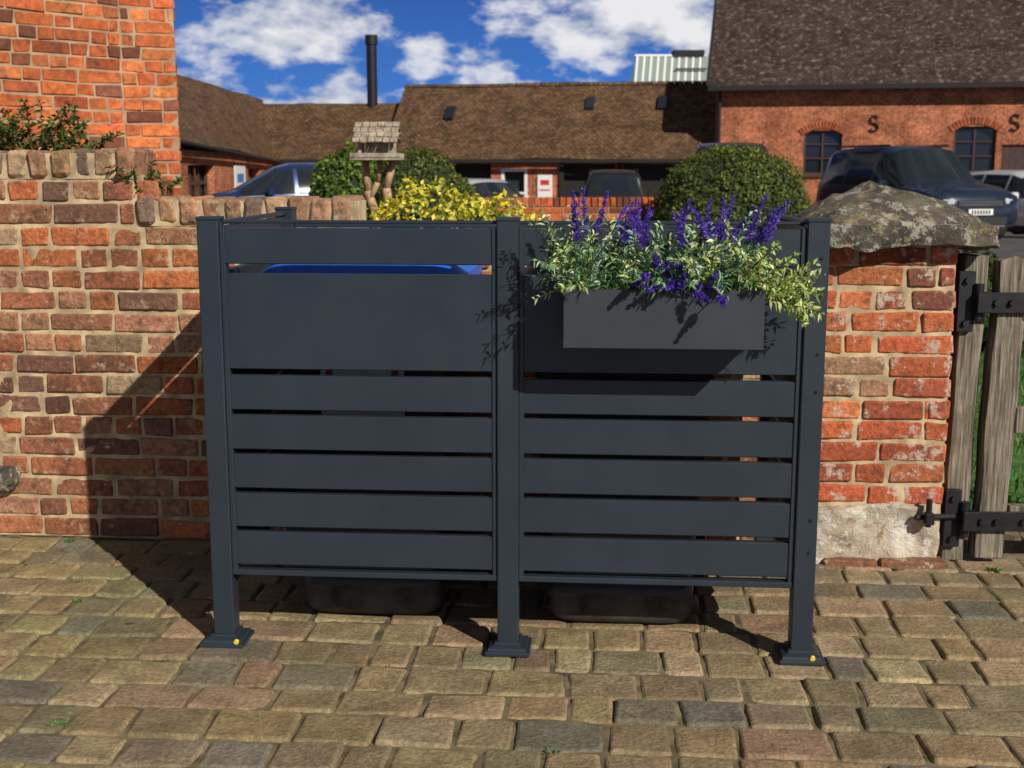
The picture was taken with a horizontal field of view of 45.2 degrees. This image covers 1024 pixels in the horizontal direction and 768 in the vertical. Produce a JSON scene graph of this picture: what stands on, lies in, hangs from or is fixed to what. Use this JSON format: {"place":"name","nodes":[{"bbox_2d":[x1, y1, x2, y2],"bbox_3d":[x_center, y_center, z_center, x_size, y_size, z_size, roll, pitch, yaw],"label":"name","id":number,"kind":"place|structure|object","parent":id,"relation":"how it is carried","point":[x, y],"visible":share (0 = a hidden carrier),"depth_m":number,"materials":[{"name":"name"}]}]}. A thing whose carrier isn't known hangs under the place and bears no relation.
{"place":"outdoors","nodes":[
{"label":"outdoors","id":0,"kind":"place"},
{"bbox_2d":[0,531,1023,767],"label":"block paving","id":1,"kind":"structure","parent":0,"point":[120,668],"depth_m":3.27,"materials":[{"name":"stone"}]},
{"bbox_2d":[0,173,365,539],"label":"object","id":2,"kind":"object","parent":1,"relation":"on","point":[360,209],"visible":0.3,"depth_m":4.41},
{"bbox_2d":[0,466,20,492],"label":"embedded stone","id":3,"kind":"object","parent":2,"relation":"attached to","point":[10,476],"visible":1,"depth_m":4.43,"materials":[{"name":"grey stone"}]},
{"bbox_2d":[102,160,187,196],"bbox_3d":[-1.304,-0.708,4.320,0.218,0.212,0.296,4,11,19],"label":"wall top plant","id":4,"kind":"object","parent":2,"relation":"on","point":[151,175],"depth_m":4.29,"materials":[{"name":"green plant"}]},
{"bbox_2d":[0,147,364,225],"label":"coping","id":5,"kind":"object","parent":2,"relation":"on","point":[128,157],"visible":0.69,"depth_m":4.25,"materials":[{"name":"brick"}]},
{"bbox_2d":[0,98,125,150],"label":"wall top plant","id":6,"kind":"object","parent":5,"relation":"on","point":[8,141],"depth_m":4.50,"materials":[{"name":"green plant"}]},
{"bbox_2d":[262,264,481,613],"bbox_3d":[-0.403,0.119,3.842,0.594,1.091,0.712,1,10,4],"label":"wheelie bin","id":7,"kind":"object","parent":1,"relation":"on","point":[372,595],"visible":0.21,"depth_m":3.66,"materials":[{"name":"plastic"}]},
{"bbox_2d":[0,179,775,540],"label":"bricks","id":8,"kind":"object","parent":1,"relation":"on","point":[102,343],"visible":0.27,"depth_m":4.38,"materials":[{"name":"red brick"}]},
{"bbox_2d":[0,371,15,465],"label":"render patch","id":9,"kind":"object","parent":8,"relation":"attached to","point":[5,409],"visible":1,"depth_m":4.43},
{"bbox_2d":[0,153,758,539],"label":"mortar pointing","id":10,"kind":"object","parent":8,"relation":"attached to","point":[50,245],"visible":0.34,"depth_m":4.37,"materials":[{"name":"beige concrete"}]},
{"bbox_2d":[195,207,831,665],"bbox_3d":[0.020,0.082,3.735,1.731,1.200,0.924,1,10,4],"label":"bin screen","id":11,"kind":"object","parent":1,"relation":"on","point":[259,329],"visible":0.98,"depth_m":3.32,"materials":[{"name":"black metal"}]},
{"bbox_2d":[526,185,825,349],"bbox_3d":[0.415,-0.295,3.085,0.761,0.402,0.418,1,10,4],"label":"planter box","id":12,"kind":"object","parent":11,"relation":"on","point":[704,300],"visible":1,"depth_m":3.05,"materials":[{"name":"dark grey painted metal"},{"name":"leaf"},{"name":"soil"}]},
{"bbox_2d":[46,537,1019,761],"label":"paving weeds","id":13,"kind":"object","parent":1,"relation":"on","point":[996,569],"visible":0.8,"depth_m":3.84,"materials":[{"name":"green plant"}]},
{"bbox_2d":[525,265,713,623],"bbox_3d":[0.337,0.132,3.768,0.594,1.091,0.712,1,10,4],"label":"wheelie bin","id":14,"kind":"object","parent":1,"relation":"on","point":[621,603],"visible":0.2,"depth_m":3.59,"materials":[{"name":"plastic"}]},
{"bbox_2d":[794,180,999,570],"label":"brick gate pier","id":15,"kind":"structure","parent":1,"relation":"on","point":[893,261],"depth_m":4.10,"materials":[{"name":"brick"}]},
{"bbox_2d":[914,253,1023,559],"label":"wooden gate","id":16,"kind":"structure","parent":15,"relation":"attached to","point":[989,518],"depth_m":4.12,"materials":[{"name":"brown wood"}]},
{"bbox_2d":[173,0,1020,166],"label":"sky","id":17,"kind":"structure","parent":0,"point":[271,51],"materials":[{"name":"blue"}]},
{"bbox_2d":[958,232,1023,258],"bbox_3d":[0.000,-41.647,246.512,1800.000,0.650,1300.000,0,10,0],"label":"ground","id":18,"kind":"structure","parent":0,"point":[1011,244],"depth_m":21.33,"materials":[{"name":"grey asphalt"}]},
{"bbox_2d":[176,74,280,196],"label":"wing barn","id":19,"kind":"structure","parent":18,"relation":"on","point":[213,117],"depth_m":35.40,"materials":[{"name":"brick"}]},
{"bbox_2d":[234,165,245,187],"bbox_3d":[-7.984,-5.869,36.122,0.036,1.100,1.700,0,10,-2],"label":"shop sign","id":20,"kind":"object","parent":19,"relation":"attached to","point":[239,175],"visible":0.48,"depth_m":35.89,"materials":[{"name":"white paint"}]},
{"bbox_2d":[205,163,323,197],"bbox_3d":[-4.307,-3.605,24.240,4.114,1.499,2.160,-4,11,-20],"label":"hatchback car","id":21,"kind":"object","parent":18,"relation":"on","point":[288,179],"visible":0.11,"depth_m":23.42,"materials":[{"name":"blue paint"}]},
{"bbox_2d":[181,81,715,206],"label":"long low barn","id":22,"kind":"structure","parent":18,"relation":"on","point":[520,137],"depth_m":42.41,"materials":[{"name":"brick"}]},
{"bbox_2d":[365,34,377,107],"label":"flue chimney","id":23,"kind":"object","parent":22,"relation":"on","point":[371,42],"visible":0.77,"depth_m":44.74,"materials":[{"name":"black metal"}]},
{"bbox_2d":[501,169,526,195],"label":"window frame","id":24,"kind":"structure","parent":22,"relation":"in","point":[503,171],"depth_m":41.48,"materials":[{"name":"paint"}]},
{"bbox_2d":[537,175,551,196],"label":"notice board","id":25,"kind":"object","parent":22,"relation":"attached to","point":[544,185],"visible":0.9,"depth_m":41.33,"materials":[{"name":"white paint"}]},
{"bbox_2d":[462,178,540,206],"bbox_3d":[-0.747,-4.871,33.659,2.160,1.499,4.114,-6,11,-30],"label":"hatchback car","id":26,"kind":"object","parent":18,"relation":"on","point":[486,187],"visible":0.03,"depth_m":33.02,"materials":[{"name":"white paint"}]},
{"bbox_2d":[572,169,648,206],"bbox_3d":[3.000,-5.559,37.105,2.350,1.844,4.494,0,10,2],"label":"suv car","id":27,"kind":"object","parent":18,"relation":"on","point":[617,183],"visible":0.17,"depth_m":34.97,"materials":[{"name":"black paint"}]},
{"bbox_2d":[630,56,708,83],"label":"panes","id":28,"kind":"object","parent":18,"relation":"on","point":[704,64],"visible":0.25,"depth_m":50.73,"materials":[{"name":"white glass"}]},
{"bbox_2d":[634,54,706,83],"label":"roof glazing bars","id":29,"kind":"object","parent":28,"relation":"on","point":[637,56],"visible":0.52,"depth_m":50.77,"materials":[{"name":"white paint"}]},
{"bbox_2d":[671,50,706,69],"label":"dark vent","id":30,"kind":"object","parent":28,"relation":"on","point":[688,52],"visible":0.9,"depth_m":50.99,"materials":[{"name":"grey metal"}]},
{"bbox_2d":[694,141,770,160],"bbox_3d":[4.519,-4.086,25.470,2.350,1.844,4.494,2,10,10],"label":"suv car","id":31,"kind":"object","parent":18,"relation":"on","point":[702,146],"visible":0.03,"depth_m":25.04,"materials":[{"name":"red paint"}]},
{"bbox_2d":[706,0,1023,203],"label":"brick barn","id":32,"kind":"structure","parent":18,"relation":"on","point":[811,86],"depth_m":39.45,"materials":[{"name":"ceramic"}]},
{"bbox_2d":[805,129,993,172],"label":"window panes","id":33,"kind":"structure","parent":32,"relation":"in","point":[961,148],"depth_m":38.80,"materials":[{"name":"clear glass"}]},
{"bbox_2d":[801,126,1023,176],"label":"window frames","id":34,"kind":"structure","parent":32,"relation":"in","point":[1012,163],"depth_m":38.55,"materials":[{"name":"black wood"}]},
{"bbox_2d":[816,144,1017,239],"bbox_3d":[8.022,-3.871,24.696,2.350,1.844,4.494,-3,10,-16],"label":"suv car","id":35,"kind":"object","parent":18,"relation":"on","point":[940,173],"visible":0.55,"depth_m":23.86,"materials":[{"name":"blue paint"}]},
{"bbox_2d":[970,170,1023,234],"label":"hatchback car","id":36,"kind":"object","parent":18,"relation":"on","point":[1012,181],"visible":0.27,"depth_m":26.80,"materials":[{"name":"white paint"}]},
{"bbox_2d":[964,351,1023,548],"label":"lawn","id":37,"kind":"structure","parent":0,"point":[1016,489],"depth_m":5.79,"materials":[{"name":"green plant"}]},
{"bbox_2d":[651,141,816,220],"bbox_3d":[2.505,-1.897,13.883,1.897,1.674,1.662,0,10,0],"label":"clipped hedge","id":38,"kind":"object","parent":37,"relation":"on","point":[750,178],"visible":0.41,"depth_m":13.32,"materials":[{"name":"green plant"}]},
{"bbox_2d":[958,250,1023,358],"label":"garden shrub","id":39,"kind":"object","parent":37,"relation":"on","point":[989,289],"visible":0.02,"depth_m":8.97,"materials":[{"name":"green plant"}]},
{"label":"garden bed","id":40,"kind":"object","parent":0,"visible":0},
{"bbox_2d":[0,0,180,187],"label":"mortar","id":41,"kind":"object","parent":40,"relation":"on","point":[175,142],"visible":0.19,"depth_m":7.31,"materials":[{"name":"beige concrete"}]},
{"bbox_2d":[0,0,182,195],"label":"walls","id":42,"kind":"structure","parent":40,"relation":"on","point":[23,45],"depth_m":7.28,"materials":[{"name":"orange brick"}]},
{"bbox_2d":[308,138,400,219],"bbox_3d":[-1.550,-1.804,13.287,1.145,1.681,1.594,5,11,27],"label":"round bush","id":43,"kind":"object","parent":40,"relation":"on","point":[341,173],"visible":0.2,"depth_m":12.70,"materials":[{"name":"green plant"}]},
{"bbox_2d":[349,122,403,219],"bbox_3d":[-0.754,-0.668,6.990,0.280,1.615,0.269,0,10,0],"label":"bird table","id":44,"kind":"object","parent":40,"relation":"on","point":[377,138],"visible":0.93,"depth_m":6.83,"materials":[{"name":"beige wood"}]},
{"bbox_2d":[368,143,479,219],"bbox_3d":[-0.923,-1.775,13.302,1.230,1.622,1.756,4,11,23],"label":"clipped hedge","id":45,"kind":"object","parent":40,"relation":"on","point":[424,165],"visible":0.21,"depth_m":12.69,"materials":[{"name":"green plant"}]},
{"bbox_2d":[370,172,548,228],"bbox_3d":[-0.202,-0.468,6.621,1.368,1.354,1.203,-3,10,-15],"label":"golden shrub","id":46,"kind":"object","parent":40,"relation":"on","point":[431,208],"visible":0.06,"depth_m":6.35,"materials":[{"name":"yellow plant"}]},
{"bbox_2d":[479,197,663,228],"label":"bricks","id":47,"kind":"object","parent":40,"relation":"on","point":[556,213],"visible":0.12,"depth_m":14.86,"materials":[{"name":"red brick"}]},
{"bbox_2d":[493,207,656,228],"bbox_3d":[0.800,-1.708,15.046,2.600,0.910,0.212,0,10,0],"label":"mortar","id":48,"kind":"object","parent":40,"relation":"on","point":[582,213],"visible":0.02,"depth_m":14.88,"materials":[{"name":"beige concrete"}]}
]}

